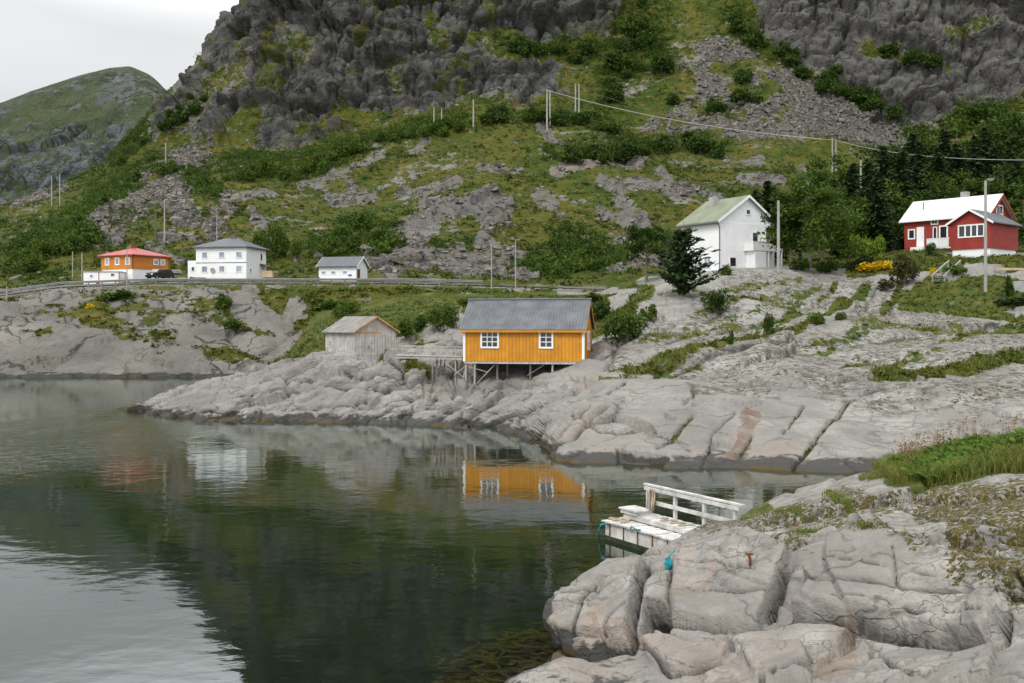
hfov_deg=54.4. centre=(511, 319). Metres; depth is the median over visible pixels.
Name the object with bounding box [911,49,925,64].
bush
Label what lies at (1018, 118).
bush
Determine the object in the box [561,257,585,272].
bush
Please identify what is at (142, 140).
bush
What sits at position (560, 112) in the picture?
bush
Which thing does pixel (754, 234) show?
window
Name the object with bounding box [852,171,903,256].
spruce tree
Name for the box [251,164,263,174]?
bush
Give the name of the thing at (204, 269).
window
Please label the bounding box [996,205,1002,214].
window
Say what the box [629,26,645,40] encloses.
bush
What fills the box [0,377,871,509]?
water
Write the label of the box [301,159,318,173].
bush
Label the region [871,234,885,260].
bush
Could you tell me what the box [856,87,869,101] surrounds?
bush
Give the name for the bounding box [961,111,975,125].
bush
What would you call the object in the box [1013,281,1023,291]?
concrete wall
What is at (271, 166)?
bush
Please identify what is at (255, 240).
bush
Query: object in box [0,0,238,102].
sky
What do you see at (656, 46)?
bush
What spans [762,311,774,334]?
bush
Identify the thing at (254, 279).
guardrail
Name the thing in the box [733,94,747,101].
bush
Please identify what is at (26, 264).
bush
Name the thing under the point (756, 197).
spruce tree
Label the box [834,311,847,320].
bush
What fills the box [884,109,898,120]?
bush
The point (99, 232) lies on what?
bush
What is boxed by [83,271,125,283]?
garage
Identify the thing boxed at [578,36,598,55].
bush
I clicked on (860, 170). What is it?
utility pole
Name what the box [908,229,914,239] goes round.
window
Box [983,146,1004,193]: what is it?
spruce tree
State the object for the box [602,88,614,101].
bush
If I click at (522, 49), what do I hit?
bush
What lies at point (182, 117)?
bush
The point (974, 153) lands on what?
spruce tree
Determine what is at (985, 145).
spruce tree
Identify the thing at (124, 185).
bush
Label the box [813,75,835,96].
bush
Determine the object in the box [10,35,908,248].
scree stones
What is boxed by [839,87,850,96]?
bush
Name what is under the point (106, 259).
window
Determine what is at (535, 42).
bush
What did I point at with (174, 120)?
bush
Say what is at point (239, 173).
bush
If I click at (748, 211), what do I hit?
window
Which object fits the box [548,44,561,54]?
bush
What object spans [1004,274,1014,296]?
bush
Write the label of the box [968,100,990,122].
bush
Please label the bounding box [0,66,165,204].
mountain
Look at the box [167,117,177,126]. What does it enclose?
bush
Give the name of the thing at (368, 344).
door
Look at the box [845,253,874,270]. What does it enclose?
bush
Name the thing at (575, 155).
bush
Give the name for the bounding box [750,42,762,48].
bush
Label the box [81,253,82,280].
utility pole
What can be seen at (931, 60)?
bush
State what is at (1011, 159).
spruce tree
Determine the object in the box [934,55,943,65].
bush
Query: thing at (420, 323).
bush
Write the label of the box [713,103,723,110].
bush
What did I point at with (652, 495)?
mooring rope
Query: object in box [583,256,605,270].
bush
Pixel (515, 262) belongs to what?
street lamp
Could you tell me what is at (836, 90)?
bush
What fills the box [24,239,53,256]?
bush
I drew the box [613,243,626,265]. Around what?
bush
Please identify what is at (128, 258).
window
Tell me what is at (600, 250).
bush
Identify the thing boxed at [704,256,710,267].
window
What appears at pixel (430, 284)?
road
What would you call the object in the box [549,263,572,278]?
bush
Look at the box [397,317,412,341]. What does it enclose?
bush
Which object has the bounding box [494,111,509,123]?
bush
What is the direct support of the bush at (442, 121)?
on the hillside at (334, 68)
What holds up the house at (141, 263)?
on the hillside at (334, 68)
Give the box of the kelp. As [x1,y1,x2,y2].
[431,622,561,682]
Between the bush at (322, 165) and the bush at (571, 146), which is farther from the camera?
the bush at (322, 165)
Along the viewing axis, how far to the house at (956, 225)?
107.32 m
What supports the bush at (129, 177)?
on the hillside at (334, 68)
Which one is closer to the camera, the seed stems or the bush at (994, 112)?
the seed stems
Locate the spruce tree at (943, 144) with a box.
[927,131,953,184]
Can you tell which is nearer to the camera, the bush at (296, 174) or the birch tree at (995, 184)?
the birch tree at (995, 184)
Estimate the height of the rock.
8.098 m
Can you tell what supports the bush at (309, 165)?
on the hillside at (334, 68)
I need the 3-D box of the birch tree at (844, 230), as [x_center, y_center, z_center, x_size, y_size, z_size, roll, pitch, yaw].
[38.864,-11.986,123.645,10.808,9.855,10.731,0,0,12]
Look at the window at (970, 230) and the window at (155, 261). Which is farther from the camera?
the window at (155, 261)
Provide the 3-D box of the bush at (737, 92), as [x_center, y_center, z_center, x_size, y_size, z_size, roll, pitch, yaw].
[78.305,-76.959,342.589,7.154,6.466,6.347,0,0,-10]
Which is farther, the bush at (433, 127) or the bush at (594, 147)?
the bush at (433, 127)
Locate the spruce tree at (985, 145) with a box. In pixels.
[977,127,1003,177]
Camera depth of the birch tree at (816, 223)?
104.30 m
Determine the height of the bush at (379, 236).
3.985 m
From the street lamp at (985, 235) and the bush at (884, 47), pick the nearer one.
the street lamp at (985, 235)
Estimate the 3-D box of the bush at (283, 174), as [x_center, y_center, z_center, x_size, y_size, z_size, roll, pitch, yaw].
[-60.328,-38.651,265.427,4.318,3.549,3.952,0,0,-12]
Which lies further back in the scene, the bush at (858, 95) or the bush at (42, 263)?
the bush at (858, 95)
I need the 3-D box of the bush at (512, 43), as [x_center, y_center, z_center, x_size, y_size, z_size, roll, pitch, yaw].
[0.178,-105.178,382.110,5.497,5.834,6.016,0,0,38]
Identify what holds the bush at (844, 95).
on the hillside at (334, 68)
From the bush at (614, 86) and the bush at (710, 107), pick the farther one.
the bush at (614, 86)
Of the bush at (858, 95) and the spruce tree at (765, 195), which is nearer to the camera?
the spruce tree at (765, 195)
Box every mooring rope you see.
[598,522,607,548]
[608,517,630,522]
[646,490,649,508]
[648,488,655,512]
[660,517,694,525]
[664,550,674,570]
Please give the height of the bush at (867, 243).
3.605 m
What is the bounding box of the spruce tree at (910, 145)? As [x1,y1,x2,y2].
[901,132,930,187]
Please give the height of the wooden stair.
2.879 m
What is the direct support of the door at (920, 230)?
in the house at (956, 225)
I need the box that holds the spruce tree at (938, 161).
[927,147,957,184]
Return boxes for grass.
[274,241,1023,381]
[738,469,911,536]
[869,425,1023,488]
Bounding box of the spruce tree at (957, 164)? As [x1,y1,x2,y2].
[944,143,973,191]
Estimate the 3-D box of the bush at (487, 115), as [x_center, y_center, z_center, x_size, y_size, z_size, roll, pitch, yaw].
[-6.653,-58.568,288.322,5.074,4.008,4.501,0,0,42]
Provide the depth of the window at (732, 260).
109.96 m
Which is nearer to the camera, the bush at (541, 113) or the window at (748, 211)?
the window at (748, 211)
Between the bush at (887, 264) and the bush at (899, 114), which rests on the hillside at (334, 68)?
the bush at (899, 114)
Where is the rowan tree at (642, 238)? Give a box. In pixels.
[617,224,676,282]
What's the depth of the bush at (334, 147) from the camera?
282.51 m
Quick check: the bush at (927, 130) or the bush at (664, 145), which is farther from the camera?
the bush at (927, 130)
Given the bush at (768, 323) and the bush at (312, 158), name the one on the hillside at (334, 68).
the bush at (312, 158)
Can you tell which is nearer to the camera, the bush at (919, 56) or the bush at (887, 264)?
the bush at (887, 264)
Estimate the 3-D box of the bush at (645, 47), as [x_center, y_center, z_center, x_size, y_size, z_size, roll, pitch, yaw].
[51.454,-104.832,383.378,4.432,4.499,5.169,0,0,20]
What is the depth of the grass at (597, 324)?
87.19 m
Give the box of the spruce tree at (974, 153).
[965,135,987,189]
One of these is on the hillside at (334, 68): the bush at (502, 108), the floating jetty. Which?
the bush at (502, 108)
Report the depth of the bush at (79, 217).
214.84 m
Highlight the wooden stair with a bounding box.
[931,260,960,281]
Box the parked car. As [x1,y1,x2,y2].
[145,269,174,277]
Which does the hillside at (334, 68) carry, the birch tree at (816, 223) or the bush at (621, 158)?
the bush at (621, 158)
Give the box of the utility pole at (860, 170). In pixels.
[860,160,861,187]
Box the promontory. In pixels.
[0,247,1023,588]
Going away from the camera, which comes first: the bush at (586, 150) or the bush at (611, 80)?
the bush at (586, 150)
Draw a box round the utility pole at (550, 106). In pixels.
[549,90,550,124]
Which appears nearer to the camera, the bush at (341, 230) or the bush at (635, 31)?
the bush at (341, 230)
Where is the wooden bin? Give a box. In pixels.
[262,271,273,277]
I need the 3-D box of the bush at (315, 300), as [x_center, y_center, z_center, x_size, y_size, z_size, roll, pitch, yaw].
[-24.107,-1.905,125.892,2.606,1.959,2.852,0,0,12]
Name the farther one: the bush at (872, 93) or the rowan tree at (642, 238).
the bush at (872, 93)
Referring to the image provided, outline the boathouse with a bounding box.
[459,298,594,384]
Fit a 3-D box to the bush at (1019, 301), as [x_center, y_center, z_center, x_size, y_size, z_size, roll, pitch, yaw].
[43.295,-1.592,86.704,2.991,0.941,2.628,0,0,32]
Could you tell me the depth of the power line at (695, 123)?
249.25 m
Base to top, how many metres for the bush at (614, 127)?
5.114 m
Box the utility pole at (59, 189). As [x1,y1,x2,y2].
[59,174,59,205]
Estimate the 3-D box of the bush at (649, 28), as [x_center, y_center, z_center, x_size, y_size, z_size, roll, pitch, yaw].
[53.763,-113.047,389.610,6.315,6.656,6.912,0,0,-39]
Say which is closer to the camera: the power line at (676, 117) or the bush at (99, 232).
the bush at (99, 232)
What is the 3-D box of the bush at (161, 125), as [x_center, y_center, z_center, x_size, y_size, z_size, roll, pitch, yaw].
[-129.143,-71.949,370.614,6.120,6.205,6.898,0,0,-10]
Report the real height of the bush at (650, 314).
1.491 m
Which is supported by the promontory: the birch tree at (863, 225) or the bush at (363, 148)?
the birch tree at (863, 225)
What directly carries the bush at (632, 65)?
on the hillside at (334, 68)
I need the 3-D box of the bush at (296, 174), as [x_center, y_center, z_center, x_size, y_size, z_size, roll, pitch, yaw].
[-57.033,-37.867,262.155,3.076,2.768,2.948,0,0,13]
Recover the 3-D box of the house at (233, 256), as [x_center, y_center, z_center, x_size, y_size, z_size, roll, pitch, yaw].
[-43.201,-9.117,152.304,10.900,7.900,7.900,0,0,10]
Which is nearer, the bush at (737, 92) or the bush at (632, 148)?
the bush at (632, 148)
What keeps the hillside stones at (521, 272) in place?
on the hillside at (334, 68)
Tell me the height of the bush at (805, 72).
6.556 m
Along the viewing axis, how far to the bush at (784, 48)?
376.50 m
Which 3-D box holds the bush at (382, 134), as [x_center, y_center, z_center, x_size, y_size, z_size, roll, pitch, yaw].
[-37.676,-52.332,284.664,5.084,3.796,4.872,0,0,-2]
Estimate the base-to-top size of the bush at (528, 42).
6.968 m
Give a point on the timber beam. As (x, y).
(1009, 268)
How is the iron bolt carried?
attached to the rock
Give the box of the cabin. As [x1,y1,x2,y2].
[316,256,369,277]
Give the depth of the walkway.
66.72 m
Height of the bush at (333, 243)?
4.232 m
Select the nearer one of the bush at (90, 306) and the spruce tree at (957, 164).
the bush at (90, 306)
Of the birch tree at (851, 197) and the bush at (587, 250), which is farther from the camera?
the bush at (587, 250)
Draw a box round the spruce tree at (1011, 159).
[997,152,1023,215]
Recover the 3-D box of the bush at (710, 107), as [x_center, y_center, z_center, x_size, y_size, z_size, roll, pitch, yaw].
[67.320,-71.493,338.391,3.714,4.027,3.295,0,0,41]
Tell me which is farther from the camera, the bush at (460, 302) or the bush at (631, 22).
the bush at (631, 22)
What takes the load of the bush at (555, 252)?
on the hillside at (334, 68)
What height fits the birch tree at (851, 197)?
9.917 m
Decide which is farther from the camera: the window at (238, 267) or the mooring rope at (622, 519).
the window at (238, 267)
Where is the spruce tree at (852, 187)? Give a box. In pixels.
[827,162,862,247]
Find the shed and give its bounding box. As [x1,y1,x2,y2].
[321,316,399,359]
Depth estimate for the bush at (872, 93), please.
364.68 m
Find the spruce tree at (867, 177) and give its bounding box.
[840,158,903,253]
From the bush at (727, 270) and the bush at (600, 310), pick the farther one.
the bush at (727, 270)
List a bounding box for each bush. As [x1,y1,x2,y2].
[17,248,43,260]
[20,257,43,271]
[21,251,47,269]
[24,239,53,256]
[49,239,68,253]
[55,240,76,254]
[63,233,92,251]
[70,223,91,236]
[73,213,87,225]
[75,218,104,237]
[78,231,99,244]
[78,232,101,243]
[85,303,94,308]
[96,193,108,205]
[98,288,137,299]
[113,156,125,165]
[118,180,134,190]
[123,175,132,182]
[126,169,141,180]
[137,137,148,143]
[144,153,156,161]
[155,161,175,176]
[156,120,171,134]
[164,108,174,117]
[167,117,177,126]
[167,117,180,127]
[167,160,176,167]
[170,112,186,122]
[171,163,185,171]
[174,102,183,109]
[185,93,193,99]
[185,102,203,115]
[186,166,199,175]
[195,179,207,187]
[198,94,209,100]
[200,176,207,184]
[215,292,232,308]
[221,318,244,330]
[235,168,247,178]
[237,173,246,180]
[238,162,254,172]
[243,168,256,181]
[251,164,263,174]
[252,232,267,251]
[254,169,264,177]
[257,218,290,257]
[259,156,274,172]
[267,161,283,173]
[278,169,289,180]
[286,168,300,176]
[289,236,302,260]
[290,172,300,179]
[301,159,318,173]
[303,154,320,162]
[303,160,316,171]
[310,150,325,158]
[310,299,346,309]
[311,297,324,306]
[315,161,330,173]
[322,150,337,160]
[322,236,344,253]
[326,245,349,256]
[329,223,354,238]
[330,299,361,316]
[332,143,338,152]
[334,141,349,157]
[343,145,353,155]
[345,234,361,250]
[348,139,367,152]
[354,212,372,228]
[365,227,390,245]
[366,238,391,256]
[367,228,390,242]
[372,129,388,141]
[387,234,407,248]
[388,135,397,142]
[396,129,408,138]
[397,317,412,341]
[405,128,416,138]
[412,314,426,331]
[416,122,431,137]
[422,303,458,331]
[429,122,436,133]
[433,118,445,127]
[435,126,449,136]
[446,118,453,127]
[453,118,469,132]
[456,296,472,305]
[479,114,493,124]
[483,111,496,119]
[484,105,502,122]
[494,103,507,113]
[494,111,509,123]
[507,39,517,51]
[512,35,527,41]
[514,40,529,56]
[521,112,533,121]
[522,38,532,49]
[527,107,539,121]
[530,40,540,51]
[531,42,547,56]
[532,262,553,276]
[536,108,554,124]
[537,251,556,265]
[547,260,564,274]
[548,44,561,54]
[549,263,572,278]
[551,250,559,256]
[553,113,568,126]
[555,109,571,121]
[557,43,567,53]
[557,142,579,161]
[559,147,584,163]
[561,242,578,253]
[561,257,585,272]
[565,49,583,61]
[569,111,587,124]
[575,111,590,124]
[576,243,599,261]
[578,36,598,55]
[579,146,589,156]
[582,292,603,300]
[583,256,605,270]
[587,146,605,158]
[588,110,601,120]
[588,143,603,157]
[591,121,606,131]
[592,244,604,261]
[592,299,612,320]
[596,151,613,164]
[601,307,648,343]
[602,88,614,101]
[603,49,627,69]
[604,82,622,93]
[605,76,623,88]
[605,121,622,134]
[606,89,624,102]
[607,139,625,152]
[611,149,632,163]
[612,56,633,70]
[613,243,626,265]
[617,69,633,79]
[619,15,646,35]
[619,138,639,159]
[620,44,633,51]
[627,60,643,69]
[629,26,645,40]
[630,38,638,47]
[634,30,658,46]
[636,0,647,7]
[638,143,652,155]
[640,42,650,51]
[640,304,657,320]
[644,23,656,36]
[647,139,659,151]
[650,42,663,48]
[650,51,675,73]
[657,140,670,151]
[658,133,674,150]
[665,92,680,104]
[680,130,692,143]
[681,130,697,145]
[689,131,712,153]
[700,288,730,312]
[705,104,715,112]
[706,96,727,112]
[708,142,724,158]
[710,139,725,149]
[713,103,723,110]
[720,264,732,274]
[726,330,733,344]
[727,11,742,21]
[727,87,750,102]
[729,18,751,34]
[731,68,754,83]
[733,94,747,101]
[741,27,764,45]
[747,91,763,103]
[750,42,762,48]
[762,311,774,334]
[772,40,790,56]
[780,52,801,67]
[787,46,800,56]
[789,257,811,270]
[792,64,812,79]
[806,312,825,324]
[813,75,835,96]
[814,72,827,80]
[815,259,839,272]
[820,67,838,78]
[827,63,843,75]
[829,79,840,94]
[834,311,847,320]
[838,87,856,99]
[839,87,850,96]
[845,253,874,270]
[847,89,858,100]
[847,232,873,258]
[848,85,864,101]
[855,261,885,271]
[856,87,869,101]
[858,102,873,111]
[859,87,884,102]
[863,97,881,111]
[871,98,888,112]
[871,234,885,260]
[874,259,891,269]
[875,278,895,289]
[878,44,895,56]
[880,41,900,58]
[884,102,903,120]
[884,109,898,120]
[889,45,898,57]
[889,253,921,285]
[891,106,903,118]
[900,52,913,64]
[909,48,928,65]
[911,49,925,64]
[915,124,931,135]
[918,53,940,69]
[919,129,937,139]
[924,242,936,254]
[929,267,936,274]
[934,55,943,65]
[938,116,964,136]
[946,112,956,119]
[949,112,968,129]
[950,265,967,274]
[954,106,971,116]
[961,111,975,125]
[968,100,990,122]
[971,109,986,121]
[981,105,1008,123]
[992,102,1008,115]
[993,296,1023,305]
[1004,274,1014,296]
[1012,113,1023,127]
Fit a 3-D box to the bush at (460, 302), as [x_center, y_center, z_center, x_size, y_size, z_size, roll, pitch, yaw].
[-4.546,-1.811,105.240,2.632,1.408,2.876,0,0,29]
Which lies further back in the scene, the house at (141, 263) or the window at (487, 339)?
the house at (141, 263)
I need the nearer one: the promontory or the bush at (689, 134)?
the promontory
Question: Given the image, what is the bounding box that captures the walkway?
[395,345,464,384]
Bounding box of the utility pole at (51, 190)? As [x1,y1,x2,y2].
[51,175,51,205]
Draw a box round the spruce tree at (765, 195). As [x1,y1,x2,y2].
[759,180,806,263]
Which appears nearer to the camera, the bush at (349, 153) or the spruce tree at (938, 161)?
the spruce tree at (938, 161)
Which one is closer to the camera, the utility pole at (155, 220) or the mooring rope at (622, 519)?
the mooring rope at (622, 519)
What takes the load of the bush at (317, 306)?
on the promontory
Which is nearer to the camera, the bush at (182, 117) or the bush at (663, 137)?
the bush at (663, 137)
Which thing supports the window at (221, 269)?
in the house at (233, 256)
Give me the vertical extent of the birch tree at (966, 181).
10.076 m
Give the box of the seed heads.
[889,413,1023,453]
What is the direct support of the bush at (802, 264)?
on the promontory
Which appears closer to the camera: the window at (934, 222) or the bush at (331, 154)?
the window at (934, 222)
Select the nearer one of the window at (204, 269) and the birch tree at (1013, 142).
the window at (204, 269)
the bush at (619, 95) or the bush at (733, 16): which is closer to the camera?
the bush at (619, 95)
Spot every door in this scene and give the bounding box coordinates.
[356,333,379,359]
[917,227,923,246]
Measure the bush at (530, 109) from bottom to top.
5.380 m
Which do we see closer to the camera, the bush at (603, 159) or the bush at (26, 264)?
the bush at (26, 264)
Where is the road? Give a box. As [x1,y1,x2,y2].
[8,284,583,294]
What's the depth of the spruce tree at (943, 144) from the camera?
175.49 m
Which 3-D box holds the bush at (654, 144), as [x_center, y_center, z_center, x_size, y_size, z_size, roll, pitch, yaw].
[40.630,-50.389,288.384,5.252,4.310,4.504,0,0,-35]
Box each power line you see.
[3,202,163,218]
[166,108,426,144]
[547,90,834,140]
[576,85,821,138]
[836,140,1000,159]
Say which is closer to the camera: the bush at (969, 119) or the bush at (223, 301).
the bush at (223, 301)
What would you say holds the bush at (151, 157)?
on the hillside at (334, 68)
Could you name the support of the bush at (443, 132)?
on the hillside at (334, 68)
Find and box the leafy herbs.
[888,427,1023,480]
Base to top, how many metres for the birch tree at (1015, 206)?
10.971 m
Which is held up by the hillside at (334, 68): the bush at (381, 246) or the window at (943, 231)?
the bush at (381, 246)
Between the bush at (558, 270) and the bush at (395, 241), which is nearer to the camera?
the bush at (558, 270)
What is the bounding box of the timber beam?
[995,268,1023,269]
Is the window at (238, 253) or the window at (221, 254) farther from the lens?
the window at (221, 254)
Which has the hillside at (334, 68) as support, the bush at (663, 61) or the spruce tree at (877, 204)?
the bush at (663, 61)
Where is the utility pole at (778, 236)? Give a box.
[777,200,779,272]
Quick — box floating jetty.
[601,483,744,556]
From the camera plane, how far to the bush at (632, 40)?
383.80 m
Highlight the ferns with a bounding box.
[878,428,1023,481]
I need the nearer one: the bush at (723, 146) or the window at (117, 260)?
the window at (117, 260)
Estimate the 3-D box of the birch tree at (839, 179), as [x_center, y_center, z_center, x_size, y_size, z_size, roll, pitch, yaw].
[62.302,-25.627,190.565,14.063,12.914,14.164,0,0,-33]
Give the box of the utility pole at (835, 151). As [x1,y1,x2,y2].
[835,139,836,172]
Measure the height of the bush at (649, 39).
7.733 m
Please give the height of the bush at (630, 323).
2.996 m
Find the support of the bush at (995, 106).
on the hillside at (334, 68)
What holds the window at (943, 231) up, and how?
in the house at (956, 225)
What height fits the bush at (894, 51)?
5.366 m
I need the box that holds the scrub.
[0,0,1023,288]
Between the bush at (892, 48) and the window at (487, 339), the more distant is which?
the bush at (892, 48)
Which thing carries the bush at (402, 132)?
on the hillside at (334, 68)
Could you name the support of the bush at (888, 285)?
on the promontory
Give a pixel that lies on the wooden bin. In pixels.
(267, 274)
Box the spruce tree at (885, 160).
[861,145,894,213]
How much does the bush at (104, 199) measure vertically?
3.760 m
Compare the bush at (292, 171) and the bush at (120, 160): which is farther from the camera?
the bush at (120, 160)
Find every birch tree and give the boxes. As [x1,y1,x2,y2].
[753,176,850,259]
[756,171,874,268]
[760,195,807,266]
[782,185,869,260]
[800,152,865,198]
[811,185,871,257]
[823,199,894,255]
[853,123,968,180]
[858,178,928,249]
[908,171,974,200]
[926,114,1007,167]
[935,168,999,196]
[950,111,1023,177]
[966,163,1023,214]
[1007,179,1023,244]
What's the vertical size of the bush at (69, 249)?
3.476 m
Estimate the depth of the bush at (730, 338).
65.21 m
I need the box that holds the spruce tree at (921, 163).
[908,141,933,200]
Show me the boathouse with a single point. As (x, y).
(500, 335)
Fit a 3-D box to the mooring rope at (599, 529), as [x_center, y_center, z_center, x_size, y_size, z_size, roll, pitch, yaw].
[2.561,6.094,28.144,0.212,0.838,0.532,0,0,-8]
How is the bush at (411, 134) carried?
on the hillside at (334, 68)
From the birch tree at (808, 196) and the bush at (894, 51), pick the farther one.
the bush at (894, 51)
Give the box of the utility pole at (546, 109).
[546,89,547,130]
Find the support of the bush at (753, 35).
on the hillside at (334, 68)
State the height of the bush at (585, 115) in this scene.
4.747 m
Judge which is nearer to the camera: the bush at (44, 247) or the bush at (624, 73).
the bush at (44, 247)
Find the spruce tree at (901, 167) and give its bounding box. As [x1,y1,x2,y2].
[884,151,924,249]
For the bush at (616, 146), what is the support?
on the hillside at (334, 68)
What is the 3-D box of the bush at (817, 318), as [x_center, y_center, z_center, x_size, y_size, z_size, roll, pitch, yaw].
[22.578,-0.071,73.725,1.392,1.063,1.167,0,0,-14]
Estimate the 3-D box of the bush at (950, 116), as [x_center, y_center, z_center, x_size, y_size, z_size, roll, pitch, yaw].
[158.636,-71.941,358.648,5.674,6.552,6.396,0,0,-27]
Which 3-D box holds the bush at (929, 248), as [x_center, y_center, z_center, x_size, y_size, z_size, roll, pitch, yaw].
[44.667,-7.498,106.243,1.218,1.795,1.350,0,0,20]
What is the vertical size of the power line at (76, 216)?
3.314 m
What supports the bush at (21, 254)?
on the hillside at (334, 68)
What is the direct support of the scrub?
on the hillside at (334, 68)
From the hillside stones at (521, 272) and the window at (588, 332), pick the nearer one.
the window at (588, 332)
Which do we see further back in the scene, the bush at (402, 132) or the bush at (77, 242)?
the bush at (402, 132)
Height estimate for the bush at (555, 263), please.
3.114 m
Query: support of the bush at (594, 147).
on the hillside at (334, 68)
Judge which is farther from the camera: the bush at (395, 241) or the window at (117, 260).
the bush at (395, 241)
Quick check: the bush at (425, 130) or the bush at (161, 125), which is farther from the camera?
the bush at (161, 125)
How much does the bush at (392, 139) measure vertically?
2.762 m
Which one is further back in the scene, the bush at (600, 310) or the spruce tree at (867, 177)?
the spruce tree at (867, 177)
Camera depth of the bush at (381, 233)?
174.85 m
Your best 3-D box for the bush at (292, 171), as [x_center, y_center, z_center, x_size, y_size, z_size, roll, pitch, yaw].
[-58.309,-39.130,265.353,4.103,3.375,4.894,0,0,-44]
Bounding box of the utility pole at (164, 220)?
[164,201,164,240]
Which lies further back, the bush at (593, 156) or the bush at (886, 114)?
the bush at (886, 114)
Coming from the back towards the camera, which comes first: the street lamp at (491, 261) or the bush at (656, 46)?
the bush at (656, 46)
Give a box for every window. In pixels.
[105,258,108,265]
[115,257,119,264]
[125,257,129,264]
[153,259,158,264]
[160,259,164,265]
[201,252,207,258]
[201,266,207,272]
[218,251,224,258]
[218,265,224,272]
[236,251,241,257]
[236,265,241,271]
[480,332,498,347]
[539,332,552,348]
[587,331,589,349]
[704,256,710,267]
[729,257,736,266]
[746,209,750,214]
[752,232,757,240]
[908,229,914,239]
[931,220,938,224]
[933,227,936,237]
[939,225,947,237]
[958,223,983,237]
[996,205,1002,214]
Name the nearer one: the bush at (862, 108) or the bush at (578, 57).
the bush at (862, 108)
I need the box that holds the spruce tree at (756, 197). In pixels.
[751,188,780,256]
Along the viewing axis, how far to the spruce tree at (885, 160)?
139.65 m
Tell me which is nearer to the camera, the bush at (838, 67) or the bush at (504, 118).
the bush at (504, 118)
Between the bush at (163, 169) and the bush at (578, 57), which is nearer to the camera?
the bush at (163, 169)
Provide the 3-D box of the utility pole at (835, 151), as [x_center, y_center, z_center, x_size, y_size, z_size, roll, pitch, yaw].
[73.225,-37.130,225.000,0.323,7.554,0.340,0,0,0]
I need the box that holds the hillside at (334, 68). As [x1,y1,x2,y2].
[0,0,1023,377]
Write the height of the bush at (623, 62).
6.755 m
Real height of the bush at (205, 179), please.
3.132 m
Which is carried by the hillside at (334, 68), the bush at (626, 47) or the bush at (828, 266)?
the bush at (626, 47)
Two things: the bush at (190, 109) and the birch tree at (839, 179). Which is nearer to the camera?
the birch tree at (839, 179)
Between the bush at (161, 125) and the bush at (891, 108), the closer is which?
the bush at (891, 108)
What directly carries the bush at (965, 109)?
on the hillside at (334, 68)
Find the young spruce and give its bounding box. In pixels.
[645,220,726,294]
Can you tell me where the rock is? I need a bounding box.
[432,445,1023,682]
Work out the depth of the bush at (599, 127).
279.15 m
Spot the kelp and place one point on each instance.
(494, 672)
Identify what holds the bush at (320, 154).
on the hillside at (334, 68)
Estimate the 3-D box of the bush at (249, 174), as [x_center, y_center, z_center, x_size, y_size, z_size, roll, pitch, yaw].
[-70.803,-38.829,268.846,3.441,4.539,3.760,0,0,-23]
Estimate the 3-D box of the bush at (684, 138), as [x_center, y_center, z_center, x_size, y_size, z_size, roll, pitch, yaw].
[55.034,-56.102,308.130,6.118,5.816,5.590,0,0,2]
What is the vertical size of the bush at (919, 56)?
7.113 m
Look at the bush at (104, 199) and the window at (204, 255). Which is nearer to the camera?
the window at (204, 255)
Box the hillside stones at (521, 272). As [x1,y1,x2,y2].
[0,62,1023,292]
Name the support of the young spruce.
on the promontory
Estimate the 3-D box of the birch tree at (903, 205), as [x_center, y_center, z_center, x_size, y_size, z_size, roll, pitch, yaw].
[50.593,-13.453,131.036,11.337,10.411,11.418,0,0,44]
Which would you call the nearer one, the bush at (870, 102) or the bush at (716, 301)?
the bush at (716, 301)
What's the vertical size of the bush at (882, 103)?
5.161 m
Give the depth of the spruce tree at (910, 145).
171.62 m
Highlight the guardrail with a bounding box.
[0,278,482,292]
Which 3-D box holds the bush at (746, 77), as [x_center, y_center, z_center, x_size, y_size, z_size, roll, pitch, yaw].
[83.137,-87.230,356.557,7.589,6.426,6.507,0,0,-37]
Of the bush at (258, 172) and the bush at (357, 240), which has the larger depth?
the bush at (258, 172)
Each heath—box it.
[0,0,1020,363]
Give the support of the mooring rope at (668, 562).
on the rock
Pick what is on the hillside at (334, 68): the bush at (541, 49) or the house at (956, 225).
the bush at (541, 49)
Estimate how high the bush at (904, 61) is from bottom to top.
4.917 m
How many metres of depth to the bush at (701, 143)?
298.44 m
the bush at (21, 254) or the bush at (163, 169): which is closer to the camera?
the bush at (21, 254)
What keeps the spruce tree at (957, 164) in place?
on the hillside at (334, 68)
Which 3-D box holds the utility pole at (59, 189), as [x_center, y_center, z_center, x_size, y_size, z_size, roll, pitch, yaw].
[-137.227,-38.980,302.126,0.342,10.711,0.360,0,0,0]
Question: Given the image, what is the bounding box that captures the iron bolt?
[745,552,752,565]
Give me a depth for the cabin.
145.69 m
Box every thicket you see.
[0,0,1023,276]
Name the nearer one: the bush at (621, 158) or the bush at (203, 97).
the bush at (621, 158)
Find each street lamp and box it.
[126,246,131,290]
[491,242,500,288]
[515,239,519,287]
[984,178,994,291]
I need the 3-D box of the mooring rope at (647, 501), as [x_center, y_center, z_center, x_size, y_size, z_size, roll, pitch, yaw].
[3.863,5.164,28.226,0.104,0.714,0.112,0,0,-31]
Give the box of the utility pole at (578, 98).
[578,84,579,111]
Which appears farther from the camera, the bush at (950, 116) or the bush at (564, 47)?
the bush at (564, 47)
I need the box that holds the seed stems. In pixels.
[888,415,1019,463]
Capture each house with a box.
[97,244,172,281]
[188,234,271,277]
[675,189,782,270]
[898,191,1022,257]
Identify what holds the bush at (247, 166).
on the hillside at (334, 68)
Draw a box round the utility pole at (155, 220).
[155,201,155,240]
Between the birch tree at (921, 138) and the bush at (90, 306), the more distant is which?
the birch tree at (921, 138)

